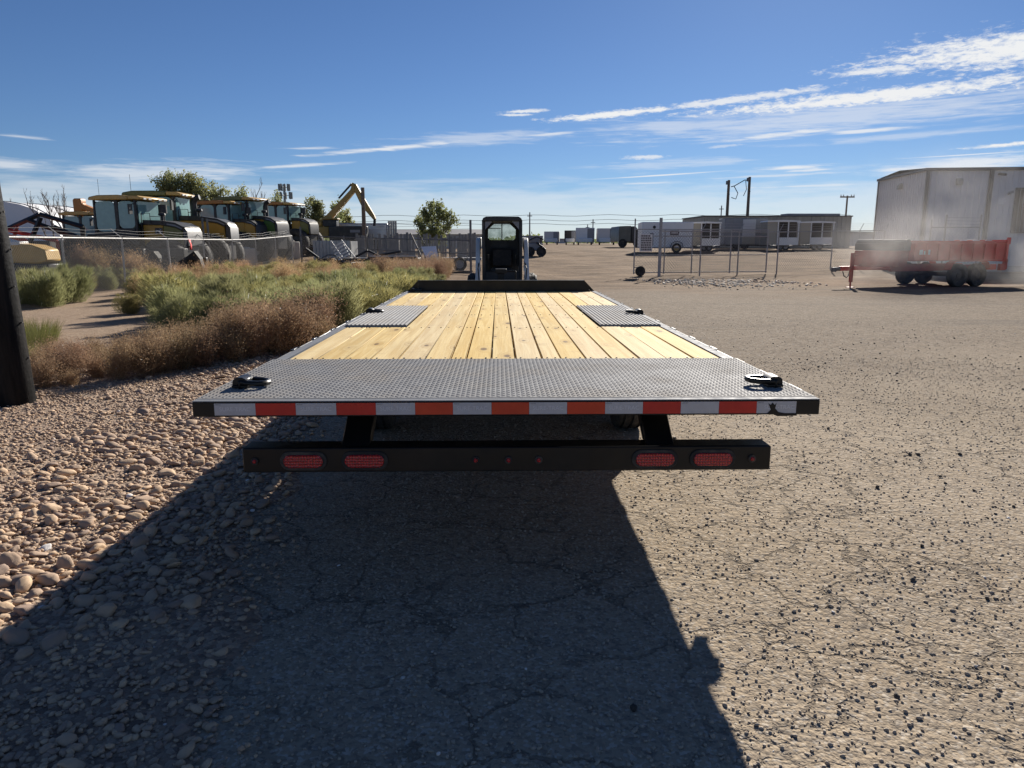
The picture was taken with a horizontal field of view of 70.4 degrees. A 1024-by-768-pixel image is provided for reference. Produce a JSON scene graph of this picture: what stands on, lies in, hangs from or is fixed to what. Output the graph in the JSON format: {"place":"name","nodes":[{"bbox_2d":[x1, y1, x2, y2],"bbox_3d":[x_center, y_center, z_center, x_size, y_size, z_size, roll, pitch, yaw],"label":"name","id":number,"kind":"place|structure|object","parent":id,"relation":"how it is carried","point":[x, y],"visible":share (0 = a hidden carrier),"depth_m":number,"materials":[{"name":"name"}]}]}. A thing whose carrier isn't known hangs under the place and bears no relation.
{"place":"outdoors","nodes":[
{"label":"outdoors","id":0,"kind":"place"},
{"bbox_2d":[73,198,92,216],"bbox_3d":[-22.552,-8.015,38.769,1.443,3.680,1.000,0,11,-1],"label":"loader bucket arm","id":1,"kind":"object","parent":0,"point":[79,204],"visible":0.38,"depth_m":38.27},
{"bbox_2d":[277,184,292,206],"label":"phone mast","id":2,"kind":"object","parent":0,"point":[281,187],"visible":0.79,"depth_m":230.51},
{"bbox_2d":[339,221,399,250],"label":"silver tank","id":3,"kind":"object","parent":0,"point":[382,229],"visible":0.4,"depth_m":61.52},
{"bbox_2d":[0,0,1023,242],"label":"sky","id":4,"kind":"structure","parent":0,"point":[569,110],"materials":[{"name":"blue"}]},
{"bbox_2d":[21,243,1023,767],"bbox_3d":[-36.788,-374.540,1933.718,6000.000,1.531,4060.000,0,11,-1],"label":"ground","id":5,"kind":"structure","parent":0,"point":[839,583],"depth_m":3.37,"materials":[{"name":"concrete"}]},
{"bbox_2d":[10,241,61,273],"bbox_3d":[-15.453,-3.798,23.345,1.560,1.560,1.050,0,11,-1],"label":"yellow machine","id":6,"kind":"object","parent":5,"relation":"on","point":[36,256],"visible":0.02,"depth_m":22.98,"materials":[{"name":"metal"}]},
{"bbox_2d":[15,266,65,305],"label":"fence bush","id":7,"kind":"object","parent":5,"relation":"on","point":[31,284],"visible":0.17,"depth_m":17.72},
{"bbox_2d":[26,325,56,346],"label":"grass tuft","id":8,"kind":"object","parent":5,"relation":"on","point":[38,335],"visible":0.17,"depth_m":10.56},
{"bbox_2d":[23,315,63,334],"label":"grass tuft","id":9,"kind":"object","parent":5,"relation":"on","point":[43,325],"visible":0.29,"depth_m":12.00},
{"bbox_2d":[24,323,63,340],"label":"grass tuft","id":10,"kind":"object","parent":5,"relation":"on","point":[28,330],"visible":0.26,"depth_m":11.29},
{"bbox_2d":[7,212,85,263],"bbox_3d":[-20.538,-6.117,31.916,4.261,2.846,1.250,0,11,-1],"label":"folded implement","id":11,"kind":"object","parent":5,"relation":"on","point":[35,223],"visible":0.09,"depth_m":31.80,"materials":[{"name":"metal"}]},
{"bbox_2d":[3,201,92,240],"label":"storage tent","id":12,"kind":"object","parent":5,"relation":"on","point":[15,212],"visible":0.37,"depth_m":88.83,"materials":[{"name":"fabric"}]},
{"bbox_2d":[23,265,77,306],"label":"fence bush","id":13,"kind":"object","parent":5,"relation":"on","point":[50,286],"visible":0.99,"depth_m":17.25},
{"bbox_2d":[30,347,72,388],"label":"dry weed","id":14,"kind":"object","parent":5,"relation":"on","point":[40,373],"visible":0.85,"depth_m":7.42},
{"bbox_2d":[40,335,93,382],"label":"dry weed","id":15,"kind":"object","parent":5,"relation":"on","point":[68,358],"visible":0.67,"depth_m":7.74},
{"bbox_2d":[54,366,87,386],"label":"dry weed","id":16,"kind":"object","parent":5,"relation":"on","point":[73,380],"visible":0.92,"depth_m":7.55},
{"bbox_2d":[47,333,94,371],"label":"dry weed","id":17,"kind":"object","parent":5,"relation":"on","point":[82,349],"visible":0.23,"depth_m":8.29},
{"bbox_2d":[55,261,96,302],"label":"fence bush","id":18,"kind":"object","parent":5,"relation":"on","point":[82,279],"visible":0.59,"depth_m":18.62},
{"bbox_2d":[59,207,95,255],"bbox_3d":[-19.686,-7.141,35.313,4.033,3.526,2.339,1,11,3],"label":"tractor","id":19,"kind":"object","parent":5,"relation":"on","point":[86,219],"visible":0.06,"depth_m":34.55,"materials":[{"name":"yellow metal"}]},
{"bbox_2d":[64,235,94,267],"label":"shrub","id":20,"kind":"object","parent":5,"relation":"on","point":[81,259],"visible":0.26,"depth_m":26.53,"materials":[{"name":"plant"}]},
{"bbox_2d":[80,350,109,378],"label":"dry weed","id":21,"kind":"object","parent":5,"relation":"on","point":[97,370],"visible":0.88,"depth_m":7.93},
{"bbox_2d":[81,244,118,269],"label":"shrub","id":22,"kind":"object","parent":5,"relation":"on","point":[98,260],"visible":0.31,"depth_m":25.84,"materials":[{"name":"plant"}]},
{"bbox_2d":[97,271,118,289],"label":"fence weed","id":23,"kind":"object","parent":5,"relation":"on","point":[109,275],"visible":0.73,"depth_m":23.62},
{"bbox_2d":[95,335,141,380],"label":"dry weed","id":24,"kind":"object","parent":5,"relation":"on","point":[117,364],"visible":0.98,"depth_m":7.83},
{"bbox_2d":[82,249,169,272],"bbox_3d":[-14.654,-4.484,27.559,2.900,1.300,0.875,-1,11,-7],"label":"scraper","id":25,"kind":"object","parent":5,"relation":"on","point":[153,254],"visible":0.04,"depth_m":27.28,"materials":[{"name":"metal"}]},
{"bbox_2d":[110,292,142,313],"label":"bush","id":26,"kind":"object","parent":5,"relation":"on","point":[127,306],"visible":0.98,"depth_m":15.56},
{"bbox_2d":[110,245,148,271],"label":"shrub","id":27,"kind":"object","parent":5,"relation":"on","point":[132,262],"visible":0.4,"depth_m":26.05,"materials":[{"name":"plant"}]},
{"bbox_2d":[121,271,143,294],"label":"straw weed","id":28,"kind":"object","parent":5,"relation":"on","point":[131,290],"visible":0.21,"depth_m":19.64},
{"bbox_2d":[110,321,183,377],"bbox_3d":[-4.072,-0.361,8.048,0.729,0.679,0.794,8,13,42],"label":"dry weed","id":29,"kind":"object","parent":5,"relation":"on","point":[141,364],"visible":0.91,"depth_m":8.00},
{"bbox_2d":[82,179,213,265],"bbox_3d":[-15.015,-6.332,29.896,4.222,4.038,2.679,1,11,7],"label":"tractor","id":30,"kind":"object","parent":5,"relation":"on","point":[129,217],"visible":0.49,"depth_m":29.21,"materials":[{"name":"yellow metal"}]},
{"bbox_2d":[8,218,293,292],"bbox_3d":[-12.971,-5.236,28.420,0.581,2.651,29.796,0,11,-1],"label":"chain link fence","id":31,"kind":"object","parent":5,"relation":"on","point":[203,239],"visible":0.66,"depth_m":23.73,"materials":[{"name":"metal"}]},
{"bbox_2d":[128,338,190,374],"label":"dry weed","id":32,"kind":"object","parent":5,"relation":"on","point":[168,364],"visible":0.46,"depth_m":8.27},
{"bbox_2d":[130,268,198,307],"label":"green bush","id":33,"kind":"object","parent":5,"relation":"on","point":[149,280],"visible":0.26,"depth_m":14.78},
{"bbox_2d":[0,337,330,767],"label":"rock bed","id":34,"kind":"object","parent":5,"relation":"on","point":[129,505],"visible":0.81,"depth_m":3.40,"materials":[{"name":"gravel"}]},
{"bbox_2d":[0,186,36,406],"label":"utility pole","id":35,"kind":"object","parent":34,"relation":"on","point":[17,387],"visible":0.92,"depth_m":6.59,"materials":[{"name":"metal"}]},
{"bbox_2d":[80,332,109,354],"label":"dry weed","id":36,"kind":"object","parent":34,"relation":"on","point":[97,342],"visible":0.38,"depth_m":9.26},
{"bbox_2d":[251,300,309,355],"bbox_3d":[-3.097,-0.750,9.625,0.826,0.841,0.844,2,9,6],"label":"dry weed","id":37,"kind":"object","parent":34,"relation":"on","point":[276,328],"visible":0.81,"depth_m":9.57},
{"bbox_2d":[260,286,328,352],"bbox_3d":[-2.920,-0.861,9.783,0.886,0.998,0.905,9,11,25],"label":"dry weed","id":38,"kind":"object","parent":34,"relation":"on","point":[306,327],"visible":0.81,"depth_m":9.74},
{"bbox_2d":[295,296,338,341],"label":"dry weed","id":39,"kind":"object","parent":34,"relation":"on","point":[325,313],"visible":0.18,"depth_m":10.53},
{"bbox_2d":[294,282,344,323],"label":"dry weed","id":40,"kind":"object","parent":34,"relation":"on","point":[302,298],"visible":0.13,"depth_m":10.93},
{"bbox_2d":[302,309,337,341],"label":"dry weed","id":41,"kind":"object","parent":34,"relation":"on","point":[319,328],"visible":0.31,"depth_m":10.25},
{"bbox_2d":[297,286,346,328],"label":"dry weed","id":42,"kind":"object","parent":34,"relation":"on","point":[324,303],"visible":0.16,"depth_m":10.71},
{"bbox_2d":[125,248,207,269],"bbox_3d":[-13.578,-4.678,28.561,2.900,1.300,0.875,-1,11,-7],"label":"scraper","id":43,"kind":"object","parent":5,"relation":"on","point":[193,257],"visible":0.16,"depth_m":28.31,"materials":[{"name":"metal"}]},
{"bbox_2d":[147,168,185,191],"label":"leafy tree","id":44,"kind":"object","parent":5,"relation":"on","point":[172,177],"visible":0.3,"depth_m":88.99,"materials":[{"name":"green plant"}]},
{"bbox_2d":[155,172,184,198],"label":"leafy tree","id":45,"kind":"object","parent":5,"relation":"on","point":[165,188],"visible":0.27,"depth_m":88.35,"materials":[{"name":"green plant"}]},
{"bbox_2d":[140,279,207,326],"bbox_3d":[-5.854,-1.435,13.001,1.349,0.926,1.334,-4,7,-10],"label":"green bush","id":46,"kind":"object","parent":5,"relation":"on","point":[160,298],"visible":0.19,"depth_m":12.65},
{"bbox_2d":[145,291,209,332],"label":"green bush","id":47,"kind":"object","parent":5,"relation":"on","point":[178,307],"visible":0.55,"depth_m":11.91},
{"bbox_2d":[153,323,203,370],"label":"dry weed","id":48,"kind":"object","parent":5,"relation":"on","point":[183,350],"visible":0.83,"depth_m":8.44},
{"bbox_2d":[121,175,244,265],"bbox_3d":[-15.213,-7.259,33.434,4.775,4.510,2.992,-1,11,-4],"label":"tractor","id":49,"kind":"object","parent":5,"relation":"on","point":[179,206],"visible":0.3,"depth_m":32.89,"materials":[{"name":"yellow metal"}]},
{"bbox_2d":[161,312,211,354],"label":"dry weed","id":50,"kind":"object","parent":5,"relation":"on","point":[180,327],"visible":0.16,"depth_m":9.38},
{"bbox_2d":[173,170,209,211],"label":"leafy tree","id":51,"kind":"object","parent":5,"relation":"on","point":[189,182],"visible":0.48,"depth_m":89.83,"materials":[{"name":"green plant"}]},
{"bbox_2d":[175,169,213,209],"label":"leafy tree","id":52,"kind":"object","parent":5,"relation":"on","point":[201,184],"visible":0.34,"depth_m":91.01,"materials":[{"name":"green plant"}]},
{"bbox_2d":[174,319,219,365],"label":"dry weed","id":53,"kind":"object","parent":5,"relation":"on","point":[195,341],"visible":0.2,"depth_m":8.74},
{"bbox_2d":[179,321,226,367],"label":"dry weed","id":54,"kind":"object","parent":5,"relation":"on","point":[206,354],"visible":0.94,"depth_m":8.60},
{"bbox_2d":[197,180,228,207],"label":"leafy tree","id":55,"kind":"object","parent":5,"relation":"on","point":[212,183],"visible":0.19,"depth_m":93.74,"materials":[{"name":"green plant"}]},
{"bbox_2d":[185,287,243,330],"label":"green bush","id":56,"kind":"object","parent":5,"relation":"on","point":[205,303],"visible":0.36,"depth_m":11.81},
{"bbox_2d":[193,271,246,287],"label":"green bush","id":57,"kind":"object","parent":5,"relation":"on","point":[210,275],"visible":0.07,"depth_m":15.99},
{"bbox_2d":[191,270,253,299],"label":"green bush","id":58,"kind":"object","parent":5,"relation":"on","point":[229,284],"visible":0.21,"depth_m":12.96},
{"bbox_2d":[197,190,267,250],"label":"tractor","id":59,"kind":"object","parent":5,"relation":"on","point":[219,209],"visible":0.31,"depth_m":42.67,"materials":[{"name":"yellow metal"}]},
{"bbox_2d":[212,321,254,362],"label":"dry weed","id":60,"kind":"object","parent":5,"relation":"on","point":[234,348],"visible":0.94,"depth_m":8.90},
{"bbox_2d":[203,290,268,359],"bbox_3d":[-3.509,-0.737,9.220,0.828,0.968,0.857,0,11,0],"label":"dry weed","id":61,"kind":"object","parent":5,"relation":"on","point":[221,323],"visible":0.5,"depth_m":9.15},
{"bbox_2d":[224,290,279,349],"bbox_3d":[-3.461,-0.798,9.729,0.824,0.897,0.899,-6,13,-39],"label":"dry weed","id":62,"kind":"object","parent":5,"relation":"on","point":[257,310],"visible":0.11,"depth_m":9.69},
{"bbox_2d":[226,301,278,358],"bbox_3d":[-3.318,-0.672,9.246,0.690,0.833,0.705,-3,11,-6],"label":"dry weed","id":63,"kind":"object","parent":5,"relation":"on","point":[254,351],"visible":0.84,"depth_m":9.20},
{"bbox_2d":[213,185,294,261],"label":"tractor","id":64,"kind":"object","parent":5,"relation":"on","point":[277,227],"visible":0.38,"depth_m":43.61,"materials":[{"name":"yellow metal"}]},
{"bbox_2d":[233,270,275,287],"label":"green bush","id":65,"kind":"object","parent":5,"relation":"on","point":[251,275],"visible":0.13,"depth_m":15.91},
{"bbox_2d":[237,277,271,296],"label":"green bush","id":66,"kind":"object","parent":5,"relation":"on","point":[253,287],"visible":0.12,"depth_m":14.47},
{"bbox_2d":[227,291,285,315],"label":"green bush","id":67,"kind":"object","parent":5,"relation":"on","point":[247,297],"visible":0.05,"depth_m":11.51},
{"bbox_2d":[249,282,301,306],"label":"green bush","id":68,"kind":"object","parent":5,"relation":"on","point":[263,292],"visible":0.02,"depth_m":12.71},
{"bbox_2d":[269,256,299,279],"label":"straw weed","id":69,"kind":"object","parent":5,"relation":"on","point":[283,271],"visible":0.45,"depth_m":21.96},
{"bbox_2d":[264,195,323,255],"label":"tractor","id":70,"kind":"object","parent":5,"relation":"on","point":[291,212],"visible":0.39,"depth_m":50.48,"materials":[{"name":"yellow metal"}]},
{"bbox_2d":[286,272,318,284],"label":"green bush","id":71,"kind":"object","parent":5,"relation":"on","point":[298,279],"visible":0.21,"depth_m":19.98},
{"bbox_2d":[301,196,325,220],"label":"leafy tree","id":72,"kind":"object","parent":5,"relation":"on","point":[309,206],"visible":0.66,"depth_m":93.08,"materials":[{"name":"green plant"}]},
{"bbox_2d":[304,194,325,220],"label":"leafy tree","id":73,"kind":"object","parent":5,"relation":"on","point":[318,204],"visible":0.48,"depth_m":93.88,"materials":[{"name":"green plant"}]},
{"bbox_2d":[282,274,369,326],"bbox_3d":[-3.003,-1.244,11.557,1.319,1.087,1.304,14,19,39],"label":"green bush","id":74,"kind":"object","parent":5,"relation":"on","point":[350,310],"visible":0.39,"depth_m":11.41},
{"bbox_2d":[313,241,365,264],"bbox_3d":[-9.031,-6.902,38.248,2.585,1.299,1.700,1,11,3],"label":"stock box","id":75,"kind":"object","parent":5,"relation":"on","point":[321,249],"visible":0.56,"depth_m":37.70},
{"bbox_2d":[312,268,367,283],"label":"green bush","id":76,"kind":"object","parent":5,"relation":"on","point":[334,275],"visible":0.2,"depth_m":16.40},
{"bbox_2d":[316,183,375,237],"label":"excavator","id":77,"kind":"object","parent":5,"relation":"on","point":[327,221],"visible":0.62,"depth_m":59.67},
{"bbox_2d":[329,226,368,248],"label":"dark container","id":78,"kind":"object","parent":5,"relation":"on","point":[339,232],"visible":0.55,"depth_m":58.51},
{"bbox_2d":[305,240,418,267],"bbox_3d":[-7.361,-6.341,36.150,5.431,1.673,2.145,0,11,-1],"label":"equipment trailer","id":79,"kind":"object","parent":5,"relation":"on","point":[355,258],"visible":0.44,"depth_m":35.31,"materials":[{"name":"metal"}]},
{"bbox_2d":[360,187,366,248],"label":"utility pole","id":80,"kind":"object","parent":5,"relation":"on","point":[362,194],"visible":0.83,"depth_m":53.26,"materials":[{"name":"brown wood"}]},
{"bbox_2d":[344,279,405,313],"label":"green bush","id":81,"kind":"object","parent":5,"relation":"on","point":[389,292],"visible":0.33,"depth_m":12.34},
{"bbox_2d":[299,220,471,272],"bbox_3d":[-7.422,-7.437,39.624,14.396,2.700,0.119,9,14,40],"label":"chain-link fence","id":82,"kind":"object","parent":5,"relation":"on","point":[430,241],"visible":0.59,"depth_m":37.70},
{"bbox_2d":[364,269,428,292],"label":"green bush","id":83,"kind":"object","parent":5,"relation":"on","point":[409,283],"visible":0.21,"depth_m":14.65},
{"bbox_2d":[355,232,475,258],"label":"slat fence","id":84,"kind":"object","parent":5,"relation":"on","point":[441,239],"visible":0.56,"depth_m":46.56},
{"bbox_2d":[410,232,438,260],"bbox_3d":[-4.309,-6.596,36.209,1.549,1.974,0.408,0,11,-1],"label":"leaning panel","id":85,"kind":"object","parent":5,"relation":"on","point":[427,249],"visible":0.66,"depth_m":36.24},
{"bbox_2d":[392,229,481,247],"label":"shed","id":86,"kind":"structure","parent":5,"relation":"on","point":[456,232],"depth_m":70.77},
{"bbox_2d":[413,198,460,251],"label":"leafy tree","id":87,"kind":"object","parent":5,"relation":"on","point":[429,215],"visible":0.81,"depth_m":59.66,"materials":[{"name":"green plant"}]},
{"bbox_2d":[425,256,448,276],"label":"rust weed","id":88,"kind":"object","parent":5,"relation":"on","point":[438,267],"visible":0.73,"depth_m":26.26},
{"bbox_2d":[440,242,481,269],"bbox_3d":[-2.649,-6.696,38.013,2.100,1.500,1.730,0,11,-1],"label":"utility trailer","id":89,"kind":"object","parent":5,"relation":"on","point":[459,262],"visible":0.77,"depth_m":37.30,"materials":[{"name":"metal"}]},
{"bbox_2d":[324,232,617,242],"bbox_3d":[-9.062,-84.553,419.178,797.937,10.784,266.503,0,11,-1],"label":"woods","id":90,"kind":"object","parent":5,"relation":"on","point":[505,238],"visible":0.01,"depth_m":432.46,"materials":[{"name":"green plant"}]},
{"bbox_2d":[467,217,536,279],"bbox_3d":[-0.233,-2.845,17.059,1.580,2.085,2.420,0,11,-1],"label":"skid loader","id":91,"kind":"object","parent":5,"relation":"on","point":[502,254],"visible":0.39,"depth_m":16.79,"materials":[{"name":"black metal"}]},
{"bbox_2d":[192,269,819,471],"bbox_3d":[-0.072,-0.545,7.729,2.681,1.125,9.548,0,11,-1],"label":"flatbed trailer","id":92,"kind":"object","parent":5,"relation":"on","point":[425,347],"visible":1,"depth_m":3.31,"materials":[{"name":"black paint"}]},
{"bbox_2d":[528,236,545,255],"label":"parked machine","id":93,"kind":"object","parent":5,"relation":"on","point":[534,244],"visible":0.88,"depth_m":51.10,"materials":[{"name":"metal"}]},
{"bbox_2d":[544,231,559,244],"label":"box trailer","id":94,"kind":"object","parent":5,"relation":"on","point":[551,236],"visible":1,"depth_m":109.70,"materials":[{"name":"metal"}]},
{"bbox_2d":[564,230,575,244],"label":"box trailer","id":95,"kind":"object","parent":5,"relation":"on","point":[569,235],"visible":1,"depth_m":109.77,"materials":[{"name":"metal"}]},
{"bbox_2d":[576,228,594,244],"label":"box trailer","id":96,"kind":"object","parent":5,"relation":"on","point":[585,234],"visible":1,"depth_m":103.82,"materials":[{"name":"white paint"}]},
{"bbox_2d":[596,228,613,244],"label":"box trailer","id":97,"kind":"object","parent":5,"relation":"on","point":[603,234],"visible":0.81,"depth_m":103.93,"materials":[{"name":"metal"}]},
{"bbox_2d":[610,226,637,247],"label":"box trailer","id":98,"kind":"object","parent":5,"relation":"on","point":[622,236],"visible":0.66,"depth_m":74.86,"materials":[{"name":"metal"}]},
{"bbox_2d":[637,222,693,252],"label":"enclosed trailer","id":99,"kind":"object","parent":5,"relation":"on","point":[667,225],"visible":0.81,"depth_m":56.97,"materials":[{"name":"white paint"}]},
{"bbox_2d":[633,219,768,275],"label":"pipe gate","id":100,"kind":"structure","parent":5,"relation":"on","point":[639,270],"depth_m":34.06,"materials":[{"name":"metal"}]},
{"bbox_2d":[639,234,652,251],"bbox_3d":[6.155,-6.475,33.303,0.620,0.780,0.010,-3,11,-14],"label":"notice board","id":101,"kind":"object","parent":100,"relation":"attached to","point":[645,242],"visible":1,"depth_m":33.30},
{"bbox_2d":[693,221,721,250],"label":"screened trailer","id":102,"kind":"object","parent":5,"relation":"on","point":[708,225],"visible":0.65,"depth_m":61.12,"materials":[{"name":"beige metal"}]},
{"bbox_2d":[633,277,851,289],"bbox_3d":[8.347,-3.931,27.979,6.205,0.108,8.941,0,11,-1],"label":"rubble","id":103,"kind":"object","parent":5,"relation":"on","point":[738,282],"visible":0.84,"depth_m":27.76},
{"bbox_2d":[719,218,767,248],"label":"enclosed trailer","id":104,"kind":"object","parent":5,"relation":"on","point":[753,223],"visible":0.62,"depth_m":65.91,"materials":[{"name":"beige metal"}]},
{"bbox_2d":[682,214,852,247],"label":"tan shed","id":105,"kind":"structure","parent":5,"relation":"on","point":[843,221],"depth_m":74.79,"materials":[{"name":"metal"}]},
{"bbox_2d":[657,218,888,276],"bbox_3d":[13.831,-6.828,36.480,16.970,2.703,0.226,-7,13,-30],"label":"chain link fence","id":106,"kind":"object","parent":5,"relation":"on","point":[660,250],"visible":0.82,"depth_m":35.28,"materials":[{"name":"metal"}]},
{"bbox_2d":[760,220,800,249],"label":"screened trailer","id":107,"kind":"object","parent":5,"relation":"on","point":[776,225],"visible":0.73,"depth_m":63.24,"materials":[{"name":"beige metal"}]},
{"bbox_2d":[796,221,835,249],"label":"screened trailer","id":108,"kind":"object","parent":5,"relation":"on","point":[803,226],"visible":0.76,"depth_m":65.24,"materials":[{"name":"beige metal"}]},
{"bbox_2d":[831,237,1010,287],"bbox_3d":[14.106,-4.332,25.726,7.050,1.700,2.380,-4,12,-21],"label":"dump trailer","id":109,"kind":"object","parent":5,"relation":"on","point":[892,255],"visible":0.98,"depth_m":25.18,"materials":[{"name":"red paint"}]},
{"bbox_2d":[873,167,1023,271],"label":"metal building","id":110,"kind":"structure","parent":5,"relation":"on","point":[911,204],"depth_m":37.19,"materials":[{"name":"metal"}]},
{"bbox_2d":[1010,188,1023,232],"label":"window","id":111,"kind":"structure","parent":110,"relation":"in","point":[1017,224],"depth_m":36.82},
{"bbox_2d":[927,215,981,271],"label":"side gate","id":112,"kind":"structure","parent":5,"relation":"on","point":[945,227],"depth_m":32.54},
{"bbox_2d":[849,232,872,245],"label":"shed","id":113,"kind":"structure","parent":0,"point":[852,234],"depth_m":89.02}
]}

